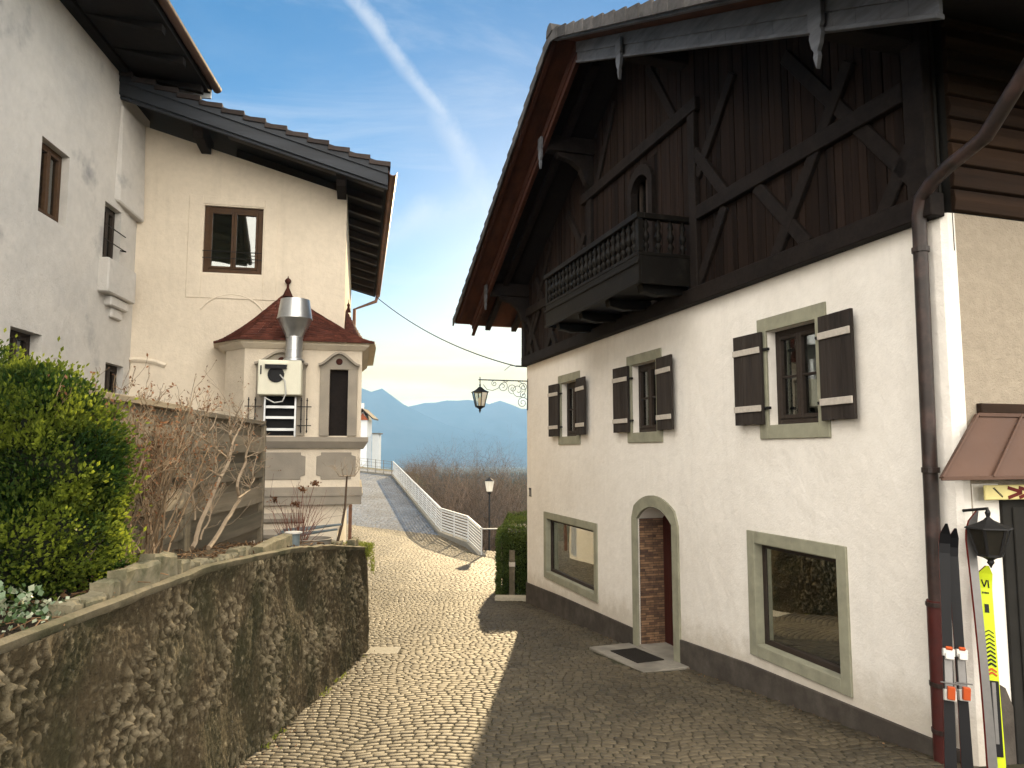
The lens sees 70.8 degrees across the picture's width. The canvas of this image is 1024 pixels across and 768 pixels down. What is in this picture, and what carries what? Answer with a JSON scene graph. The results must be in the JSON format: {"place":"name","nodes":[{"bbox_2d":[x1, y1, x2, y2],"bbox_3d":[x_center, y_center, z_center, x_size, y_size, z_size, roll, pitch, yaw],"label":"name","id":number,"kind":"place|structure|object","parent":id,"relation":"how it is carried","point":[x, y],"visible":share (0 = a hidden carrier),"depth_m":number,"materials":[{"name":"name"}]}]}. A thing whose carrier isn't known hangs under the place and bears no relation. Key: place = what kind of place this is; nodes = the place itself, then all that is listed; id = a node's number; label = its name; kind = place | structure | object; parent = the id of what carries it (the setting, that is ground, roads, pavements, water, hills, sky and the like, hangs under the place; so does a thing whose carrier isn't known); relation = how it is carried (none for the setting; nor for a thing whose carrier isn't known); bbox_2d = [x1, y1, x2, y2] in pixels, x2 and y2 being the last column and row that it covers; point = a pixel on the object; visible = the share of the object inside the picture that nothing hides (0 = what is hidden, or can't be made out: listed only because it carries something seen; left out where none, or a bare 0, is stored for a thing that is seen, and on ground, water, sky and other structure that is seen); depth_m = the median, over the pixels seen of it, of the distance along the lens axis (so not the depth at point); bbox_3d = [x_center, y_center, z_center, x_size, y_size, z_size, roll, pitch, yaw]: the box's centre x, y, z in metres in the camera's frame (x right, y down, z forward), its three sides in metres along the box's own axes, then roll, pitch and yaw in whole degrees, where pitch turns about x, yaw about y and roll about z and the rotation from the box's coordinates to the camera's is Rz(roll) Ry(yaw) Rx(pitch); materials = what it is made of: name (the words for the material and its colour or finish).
{"place":"outdoors","nodes":[
{"label":"outdoors","id":0,"kind":"place"},
{"bbox_2d":[0,544,313,635],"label":"soil bed","id":1,"kind":"object","parent":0,"point":[31,624],"visible":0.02,"depth_m":3.78,"materials":[{"name":"brown soil"}]},
{"bbox_2d":[0,580,80,631],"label":"ivy plant","id":2,"kind":"object","parent":1,"relation":"on","point":[36,609],"visible":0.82,"depth_m":3.33,"materials":[{"name":"green plant"}]},
{"bbox_2d":[48,600,83,620],"bbox_3d":[-2.173,1.121,3.510,0.121,0.131,0.107,0,-5,0],"label":"edging stone","id":3,"kind":"object","parent":1,"relation":"on","point":[67,607],"visible":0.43,"depth_m":3.47,"materials":[{"name":"stone"}]},
{"bbox_2d":[0,328,152,609],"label":"evergreen bush","id":4,"kind":"object","parent":1,"relation":"on","point":[61,511],"visible":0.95,"depth_m":4.03,"materials":[{"name":"green plant"}]},
{"bbox_2d":[65,590,106,607],"bbox_3d":[-2.164,1.138,3.670,0.124,0.137,0.187,0,-5,0],"label":"edging stone","id":5,"kind":"object","parent":1,"relation":"on","point":[90,598],"visible":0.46,"depth_m":3.65,"materials":[{"name":"stone"}]},
{"bbox_2d":[89,578,121,599],"bbox_3d":[-2.164,1.111,3.843,0.120,0.152,0.129,0,-5,0],"label":"edging stone","id":6,"kind":"object","parent":1,"relation":"on","point":[109,587],"visible":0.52,"depth_m":3.79,"materials":[{"name":"stone"}]},
{"bbox_2d":[107,560,160,593],"bbox_3d":[-2.148,1.114,4.093,0.118,0.176,0.342,0,-5,3],"label":"edging stone","id":7,"kind":"object","parent":1,"relation":"on","point":[131,575],"visible":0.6,"depth_m":4.05,"materials":[{"name":"stone"}]},
{"bbox_2d":[46,353,224,568],"bbox_3d":[-2.895,0.565,5.250,1.481,1.676,2.531,2,-6,-19],"label":"twig hedge","id":8,"kind":"object","parent":1,"relation":"on","point":[151,541],"visible":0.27,"depth_m":5.22,"materials":[{"name":"brown plant"}]},
{"bbox_2d":[88,390,192,561],"bbox_3d":[-2.793,0.813,5.466,0.088,1.390,1.730,0,-5,-5],"label":"fence panel","id":9,"kind":"object","parent":1,"relation":"on","point":[179,541],"visible":0.22,"depth_m":5.87,"materials":[{"name":"wood"}]},
{"bbox_2d":[139,551,177,580],"bbox_3d":[-2.169,1.127,4.414,0.121,0.201,0.270,0,-5,4],"label":"edging stone","id":10,"kind":"object","parent":1,"relation":"on","point":[169,563],"visible":0.52,"depth_m":4.41,"materials":[{"name":"stone"}]},
{"bbox_2d":[0,539,346,638],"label":"fallen leaves","id":11,"kind":"object","parent":1,"relation":"on","point":[64,594],"visible":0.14,"depth_m":5.71,"materials":[{"name":"brown plant"}]},
{"bbox_2d":[190,561,195,568],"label":"edging stone","id":12,"kind":"object","parent":1,"relation":"on","point":[192,564],"visible":0.1,"depth_m":4.81,"materials":[{"name":"stone"}]},
{"bbox_2d":[210,556,223,561],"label":"edging stone","id":13,"kind":"object","parent":1,"relation":"on","point":[217,559],"visible":0.22,"depth_m":5.23,"materials":[{"name":"stone"}]},
{"bbox_2d":[170,370,280,549],"bbox_3d":[-2.727,0.669,6.795,0.586,1.660,2.184,0,-5,-5],"label":"bare shrub","id":14,"kind":"object","parent":1,"relation":"on","point":[202,518],"visible":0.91,"depth_m":6.61,"materials":[{"name":"brown plant"}]},
{"bbox_2d":[187,409,266,552],"bbox_3d":[-2.983,1.116,7.614,0.088,1.550,2.620,0,-5,-5],"label":"fence panel","id":15,"kind":"object","parent":1,"relation":"on","point":[248,526],"visible":0.58,"depth_m":7.61,"materials":[{"name":"wood"}]},
{"bbox_2d":[225,552,239,558],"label":"edging stone","id":16,"kind":"object","parent":1,"relation":"on","point":[235,554],"visible":0.29,"depth_m":5.53,"materials":[{"name":"stone"}]},
{"bbox_2d":[226,546,245,555],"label":"edging stone","id":17,"kind":"object","parent":1,"relation":"on","point":[241,551],"visible":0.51,"depth_m":5.65,"materials":[{"name":"stone"}]},
{"bbox_2d":[238,546,250,555],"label":"edging stone","id":18,"kind":"object","parent":1,"relation":"on","point":[248,549],"visible":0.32,"depth_m":5.86,"materials":[{"name":"stone"}]},
{"bbox_2d":[284,531,301,546],"bbox_3d":[-2.380,1.698,7.825,0.189,0.200,0.189,0,-5,0],"label":"capped pot","id":19,"kind":"object","parent":1,"relation":"on","point":[295,538],"visible":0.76,"depth_m":7.77,"materials":[{"name":"white plastic"}]},
{"bbox_2d":[267,474,342,539],"bbox_3d":[-2.644,1.572,8.919,0.820,0.947,0.916,3,-6,-33],"label":"bare bush","id":20,"kind":"object","parent":1,"relation":"on","point":[302,489],"visible":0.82,"depth_m":8.81,"materials":[{"name":"brown plant"}]},
{"bbox_2d":[275,528,337,535],"bbox_3d":[-2.600,1.884,9.116,0.763,0.087,0.027,2,-6,-19],"label":"garden rod","id":21,"kind":"object","parent":1,"relation":"on","point":[335,529],"visible":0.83,"depth_m":9.18,"materials":[{"name":"grey metal"}]},
{"bbox_2d":[278,523,338,534],"bbox_3d":[-2.580,1.843,9.133,0.749,0.127,0.027,1,-6,-15],"label":"garden rod","id":22,"kind":"object","parent":21,"relation":"on","point":[307,529],"visible":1,"depth_m":9.13,"materials":[{"name":"grey metal"}]},
{"bbox_2d":[280,526,332,532],"bbox_3d":[-2.560,1.832,9.149,0.737,0.107,0.027,1,-5,-11],"label":"garden rod","id":23,"kind":"object","parent":22,"relation":"on","point":[305,528],"visible":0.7,"depth_m":9.14,"materials":[{"name":"grey metal"}]},
{"bbox_2d":[288,523,341,529],"bbox_3d":[-2.540,1.822,9.164,0.728,0.087,0.027,1,-5,-7],"label":"garden rod","id":24,"kind":"object","parent":23,"relation":"on","point":[339,524],"visible":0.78,"depth_m":9.18,"materials":[{"name":"grey metal"}]},
{"bbox_2d":[300,536,332,544],"bbox_3d":[-2.420,1.948,8.705,0.499,0.165,0.499,0,-5,0],"label":"stone","id":25,"kind":"object","parent":1,"relation":"on","point":[325,540],"visible":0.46,"depth_m":8.65,"materials":[{"name":"stone"}]},
{"bbox_2d":[323,457,365,540],"bbox_3d":[-2.176,1.561,9.470,0.515,1.272,0.532,-4,-7,35],"label":"young tree","id":26,"kind":"object","parent":1,"relation":"on","point":[343,512],"visible":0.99,"depth_m":9.43,"materials":[{"name":"brown plant"}]},
{"bbox_2d":[347,537,358,545],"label":"edging stone","id":27,"kind":"object","parent":1,"relation":"on","point":[353,541],"visible":0.67,"depth_m":9.60,"materials":[{"name":"stone"}]},
{"bbox_2d":[170,0,654,408],"label":"sky","id":28,"kind":"structure","parent":0,"point":[437,91],"materials":[{"name":"blue"}]},
{"bbox_2d":[346,524,501,592],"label":"cobbled street","id":29,"kind":"structure","parent":0,"point":[423,567],"depth_m":22.38,"materials":[{"name":"stone"}]},
{"bbox_2d":[361,388,526,466],"bbox_3d":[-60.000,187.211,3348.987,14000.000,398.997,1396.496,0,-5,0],"label":"mountain","id":30,"kind":"structure","parent":0,"point":[403,428],"depth_m":3243.73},
{"bbox_2d":[369,467,526,547],"bbox_3d":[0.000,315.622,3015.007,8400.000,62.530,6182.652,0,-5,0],"label":"ground","id":31,"kind":"structure","parent":0,"point":[515,469],"depth_m":1978.24,"materials":[{"name":"brown soil"}]},
{"bbox_2d":[0,544,369,767],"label":"garden wall","id":32,"kind":"structure","parent":31,"relation":"on","point":[232,663],"depth_m":4.55,"materials":[{"name":"stone"}]},
{"bbox_2d":[177,559,190,573],"bbox_3d":[-2.151,1.197,4.623,0.125,0.147,0.133,0,-5,0],"label":"edging stone","id":33,"kind":"object","parent":32,"relation":"on","point":[183,565],"visible":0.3,"depth_m":4.62,"materials":[{"name":"stone"}]},
{"bbox_2d":[191,558,209,566],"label":"edging stone","id":34,"kind":"object","parent":32,"relation":"on","point":[200,561],"visible":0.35,"depth_m":4.92,"materials":[{"name":"stone"}]},
{"bbox_2d":[218,554,231,559],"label":"edging stone","id":35,"kind":"object","parent":32,"relation":"on","point":[227,556],"visible":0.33,"depth_m":5.38,"materials":[{"name":"stone"}]},
{"bbox_2d":[251,533,291,553],"bbox_3d":[-2.180,1.483,6.575,0.111,0.146,1.050,0,-5,-4],"label":"edging stone","id":36,"kind":"object","parent":32,"relation":"on","point":[282,540],"visible":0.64,"depth_m":6.47,"materials":[{"name":"stone"}]},
{"bbox_2d":[343,540,375,573],"bbox_3d":[-2.361,2.466,10.291,0.828,0.567,0.988,0,-5,0],"label":"moss cushion","id":37,"kind":"object","parent":32,"relation":"on","point":[369,548],"visible":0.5,"depth_m":10.11,"materials":[{"name":"green plant"}]},
{"bbox_2d":[0,0,396,636],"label":"plastered house","id":38,"kind":"structure","parent":31,"relation":"on","point":[168,218],"depth_m":11.68,"materials":[{"name":"beige paint"}]},
{"bbox_2d":[8,329,29,363],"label":"window","id":39,"kind":"structure","parent":38,"relation":"in","point":[23,340],"depth_m":9.06,"materials":[{"name":"brown glass"}]},
{"bbox_2d":[38,142,61,221],"bbox_3d":[-6.253,-2.669,9.544,0.249,0.990,0.702,0,-5,0],"label":"window","id":40,"kind":"structure","parent":38,"relation":"in","point":[51,162],"depth_m":9.67,"materials":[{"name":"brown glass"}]},
{"bbox_2d":[104,364,116,392],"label":"window","id":41,"kind":"structure","parent":38,"relation":"in","point":[109,378],"depth_m":11.50,"materials":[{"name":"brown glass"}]},
{"bbox_2d":[102,206,125,258],"bbox_3d":[-6.290,-2.341,11.271,0.252,0.880,0.700,1,-5,-6],"label":"window","id":42,"kind":"structure","parent":38,"relation":"in","point":[109,217],"depth_m":11.40,"materials":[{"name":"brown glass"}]},
{"bbox_2d":[185,195,277,300],"bbox_3d":[-4.845,-2.350,12.504,1.460,1.790,0.148,1,-6,-12],"label":"window","id":43,"kind":"structure","parent":38,"relation":"in","point":[233,237],"depth_m":12.50,"materials":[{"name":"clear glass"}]},
{"bbox_2d":[257,297,312,402],"bbox_3d":[-3.584,-0.513,11.423,0.791,1.670,0.554,1,-6,-12],"label":"extractor fan","id":44,"kind":"object","parent":38,"relation":"attached to","point":[284,377],"visible":1,"depth_m":11.27},
{"bbox_2d":[360,403,377,467],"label":"white house","id":45,"kind":"structure","parent":31,"relation":"on","point":[366,429],"depth_m":74.05,"materials":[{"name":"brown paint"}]},
{"bbox_2d":[360,458,391,475],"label":"wire fence","id":46,"kind":"object","parent":31,"relation":"on","point":[375,462],"visible":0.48,"depth_m":55.63,"materials":[{"name":"metal"}]},
{"bbox_2d":[372,433,382,468],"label":"annex building","id":47,"kind":"structure","parent":31,"relation":"on","point":[376,446],"depth_m":76.73,"materials":[{"name":"paint"}]},
{"bbox_2d":[366,647,400,653],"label":"street slab","id":48,"kind":"structure","parent":31,"relation":"on","point":[391,650],"depth_m":10.07,"materials":[{"name":"stone"}]},
{"bbox_2d":[398,452,424,479],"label":"bare shrub","id":49,"kind":"object","parent":31,"relation":"on","point":[407,471],"visible":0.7,"depth_m":59.64,"materials":[{"name":"brown plant"}]},
{"bbox_2d":[412,452,445,484],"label":"bare shrub","id":50,"kind":"object","parent":31,"relation":"on","point":[427,468],"visible":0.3,"depth_m":65.25,"materials":[{"name":"brown plant"}]},
{"bbox_2d":[386,441,472,503],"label":"bare shrub","id":51,"kind":"object","parent":31,"relation":"on","point":[426,473],"visible":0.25,"depth_m":54.52,"materials":[{"name":"brown plant"}]},
{"bbox_2d":[389,434,514,530],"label":"bare shrub","id":52,"kind":"object","parent":31,"relation":"on","point":[443,484],"visible":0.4,"depth_m":42.98,"materials":[{"name":"brown plant"}]},
{"bbox_2d":[439,532,466,546],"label":"kerb","id":53,"kind":"structure","parent":31,"relation":"on","point":[456,539],"depth_m":29.81,"materials":[{"name":"concrete"}]},
{"bbox_2d":[405,438,506,526],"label":"bare shrub","id":54,"kind":"object","parent":31,"relation":"on","point":[435,475],"visible":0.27,"depth_m":49.07,"materials":[{"name":"brown plant"}]},
{"bbox_2d":[398,437,526,538],"bbox_3d":[-2.038,6.549,39.921,9.740,7.937,7.621,0,-5,0],"label":"bare shrub","id":55,"kind":"object","parent":31,"relation":"on","point":[458,505],"visible":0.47,"depth_m":39.25,"materials":[{"name":"brown plant"}]},
{"bbox_2d":[413,464,524,550],"bbox_3d":[-1.440,6.998,35.611,6.651,6.380,7.785,2,-6,-18],"label":"bare shrub","id":56,"kind":"object","parent":31,"relation":"on","point":[485,526],"visible":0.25,"depth_m":35.33,"materials":[{"name":"brown plant"}]},
{"bbox_2d":[413,428,525,528],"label":"bare shrub","id":57,"kind":"object","parent":31,"relation":"on","point":[468,480],"visible":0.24,"depth_m":45.32,"materials":[{"name":"brown plant"}]},
{"bbox_2d":[465,541,485,556],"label":"kerb","id":58,"kind":"structure","parent":31,"relation":"on","point":[471,547],"depth_m":28.00,"materials":[{"name":"concrete"}]},
{"bbox_2d":[428,471,526,509],"bbox_3d":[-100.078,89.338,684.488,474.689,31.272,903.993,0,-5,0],"label":"forest","id":59,"kind":"object","parent":31,"relation":"on","point":[496,480],"visible":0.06,"depth_m":786.78,"materials":[{"name":"brown plant"}]},
{"bbox_2d":[433,455,526,547],"bbox_3d":[0.569,8.020,36.642,9.296,8.880,8.330,0,-5,0],"label":"bare shrub","id":60,"kind":"object","parent":31,"relation":"on","point":[511,497],"visible":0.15,"depth_m":37.31,"materials":[{"name":"brown plant"}]},
{"bbox_2d":[438,434,526,550],"bbox_3d":[-0.280,6.635,41.335,8.284,7.916,10.262,0,-5,0],"label":"bare shrub","id":61,"kind":"object","parent":31,"relation":"on","point":[494,490],"visible":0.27,"depth_m":39.88,"materials":[{"name":"brown plant"}]},
{"bbox_2d":[440,424,526,507],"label":"bare shrub","id":62,"kind":"object","parent":31,"relation":"on","point":[517,476],"visible":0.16,"depth_m":49.90,"materials":[{"name":"brown plant"}]},
{"bbox_2d":[446,483,525,550],"bbox_3d":[0.016,7.313,34.262,7.006,6.366,8.510,0,-5,0],"label":"bare shrub","id":63,"kind":"object","parent":31,"relation":"on","point":[492,541],"visible":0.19,"depth_m":34.01,"materials":[{"name":"brown plant"}]},
{"bbox_2d":[448,447,526,537],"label":"bare shrub","id":64,"kind":"object","parent":31,"relation":"on","point":[497,485],"visible":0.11,"depth_m":44.94,"materials":[{"name":"brown plant"}]},
{"bbox_2d":[485,477,493,550],"bbox_3d":[-0.949,5.910,30.178,0.406,3.989,0.406,2,-6,-22],"label":"street lamp","id":65,"kind":"object","parent":31,"relation":"on","point":[489,482],"visible":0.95,"depth_m":30.20,"materials":[{"name":"black metal"}]},
{"bbox_2d":[494,510,526,594],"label":"box hedge","id":66,"kind":"object","parent":31,"relation":"on","point":[511,535],"visible":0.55,"depth_m":15.79,"materials":[{"name":"green plant"}]},
{"bbox_2d":[452,0,1023,765],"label":"timbered house","id":67,"kind":"structure","parent":31,"relation":"on","point":[746,276],"depth_m":7.37,"materials":[{"name":"white paint"}]},
{"bbox_2d":[376,297,526,369],"bbox_3d":[-2.019,-1.438,18.147,0.478,2.844,7.060,4,-7,-38],"label":"overhead cable","id":68,"kind":"object","parent":67,"relation":"attached to","point":[453,344],"visible":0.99,"depth_m":17.31,"materials":[{"name":"black metal"}]},
{"bbox_2d":[471,379,527,411],"bbox_3d":[-0.278,0.248,15.174,1.244,0.760,0.386,3,-6,-27],"label":"bracket lantern","id":69,"kind":"object","parent":67,"relation":"attached to","point":[482,399],"visible":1,"depth_m":15.00,"materials":[{"name":"black metal"}]},
{"bbox_2d":[548,371,585,444],"bbox_3d":[1.068,0.446,12.966,0.274,1.280,1.792,2,-6,-17],"label":"window","id":70,"kind":"structure","parent":67,"relation":"in","point":[576,391],"depth_m":13.20,"materials":[{"name":"brown wood"}]},
{"bbox_2d":[544,511,597,602],"bbox_3d":[1.089,3.004,12.826,0.944,1.260,2.444,0,-5,0],"label":"shop window","id":71,"kind":"structure","parent":67,"relation":"in","point":[570,544],"depth_m":12.88,"materials":[{"name":"clear glass"}]},
{"bbox_2d":[611,648,663,662],"bbox_3d":[1.652,3.594,9.553,0.380,0.082,0.804,2,-6,-17],"label":"door mat","id":72,"kind":"object","parent":67,"relation":"on","point":[636,655],"depth_m":9.49,"materials":[{"name":"rubber"}]},
{"bbox_2d":[612,348,673,442],"bbox_3d":[1.918,0.186,10.216,0.274,1.280,1.792,2,-6,-17],"label":"window","id":73,"kind":"structure","parent":67,"relation":"in","point":[655,379],"depth_m":10.32,"materials":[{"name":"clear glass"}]},
{"bbox_2d":[627,154,659,303],"bbox_3d":[1.921,-2.036,10.349,0.190,2.320,1.140,2,-6,-17],"label":"balcony door","id":74,"kind":"structure","parent":67,"relation":"in","point":[648,189],"depth_m":10.23,"materials":[{"name":"brown wood"}]},
{"bbox_2d":[663,515,672,645],"bbox_3d":[2.360,2.716,9.909,0.066,2.055,0.996,2,-6,-17],"label":"door","id":75,"kind":"structure","parent":67,"relation":"in","point":[668,602],"depth_m":10.26,"materials":[{"name":"black wood"}]},
{"bbox_2d":[732,302,857,438],"bbox_3d":[2.847,-0.098,7.209,0.274,1.280,1.792,2,-6,-17],"label":"window","id":76,"kind":"structure","parent":67,"relation":"in","point":[816,371],"depth_m":7.23,"materials":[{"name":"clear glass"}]},
{"bbox_2d":[746,530,852,697],"bbox_3d":[2.856,2.179,7.118,0.182,1.310,1.470,2,-6,-17],"label":"shop window","id":77,"kind":"structure","parent":67,"relation":"in","point":[799,606],"depth_m":7.14,"materials":[{"name":"clear glass"}]},
{"bbox_2d":[962,507,1013,567],"bbox_3d":[3.434,1.104,5.181,0.312,0.430,0.304,-3,-6,27],"label":"wall lantern","id":78,"kind":"object","parent":67,"relation":"attached to","point":[989,536],"depth_m":5.12,"materials":[{"name":"black metal"}]},
{"bbox_2d":[983,485,1023,499],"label":"ski sign","id":79,"kind":"object","parent":67,"relation":"attached to","point":[1003,492],"visible":1,"depth_m":5.36,"materials":[{"name":"beige paint"}]},
{"bbox_2d":[999,499,1023,763],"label":"side door","id":80,"kind":"structure","parent":67,"relation":"in","point":[1011,511],"depth_m":5.41,"materials":[{"name":"grey wood"}]},
{"bbox_2d":[409,400,526,438],"bbox_3d":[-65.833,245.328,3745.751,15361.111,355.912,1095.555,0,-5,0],"label":"mountain","id":81,"kind":"structure","parent":0,"point":[497,418],"depth_m":3813.93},
{"bbox_2d":[234,467,1023,767],"bbox_3d":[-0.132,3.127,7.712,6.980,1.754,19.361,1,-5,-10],"label":"cobbled street","id":82,"kind":"structure","parent":0,"point":[887,756],"depth_m":6.82,"materials":[{"name":"stone"}]},
{"bbox_2d":[261,656,366,748],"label":"wall foot grass","id":83,"kind":"structure","parent":82,"relation":"on","point":[342,676],"depth_m":7.42,"materials":[{"name":"green plant"}]},
{"bbox_2d":[360,470,390,475],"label":"kerb","id":84,"kind":"structure","parent":82,"relation":"on","point":[377,473],"depth_m":55.58,"materials":[{"name":"concrete"}]},
{"bbox_2d":[346,468,439,535],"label":"cobbled ramp","id":85,"kind":"structure","parent":82,"relation":"on","point":[393,494],"depth_m":37.16,"materials":[{"name":"grey stone"}]},
{"bbox_2d":[392,474,443,534],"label":"kerb","id":86,"kind":"structure","parent":82,"relation":"on","point":[428,519],"depth_m":37.89,"materials":[{"name":"concrete"}]},
{"bbox_2d":[393,461,496,554],"bbox_3d":[-5.476,6.197,41.266,1.482,3.170,29.638,2,-6,-17],"label":"white railing","id":87,"kind":"object","parent":86,"relation":"on","point":[426,500],"visible":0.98,"depth_m":31.12,"materials":[{"name":"paint"}]},
{"bbox_2d":[495,595,525,600],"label":"kerb stone","id":88,"kind":"object","parent":82,"relation":"on","point":[510,597],"visible":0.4,"depth_m":15.17,"materials":[{"name":"grey stone"}]},
{"bbox_2d":[509,550,514,594],"bbox_3d":[0.000,4.116,15.482,0.123,1.060,0.123,1,-5,-6],"label":"bollard","id":89,"kind":"object","parent":88,"relation":"on","point":[511,572],"visible":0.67,"depth_m":15.43,"materials":[{"name":"grey metal"}]},
{"bbox_2d":[938,524,958,767],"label":"ski","id":90,"kind":"object","parent":82,"relation":"on","point":[949,701],"visible":1,"depth_m":4.89,"materials":[{"name":"black paint"}]},
{"bbox_2d":[950,528,973,767],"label":"ski","id":91,"kind":"object","parent":82,"relation":"on","point":[963,701],"visible":0.88,"depth_m":4.93,"materials":[{"name":"black paint"}]},
{"bbox_2d":[965,511,997,767],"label":"ski","id":92,"kind":"object","parent":82,"relation":"on","point":[989,732],"visible":0.97,"depth_m":5.06,"materials":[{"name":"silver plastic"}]},
{"bbox_2d":[979,566,1005,767],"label":"ski","id":93,"kind":"object","parent":82,"relation":"on","point":[985,575],"visible":0.77,"depth_m":5.12,"materials":[{"name":"yellow paint"}]}
]}

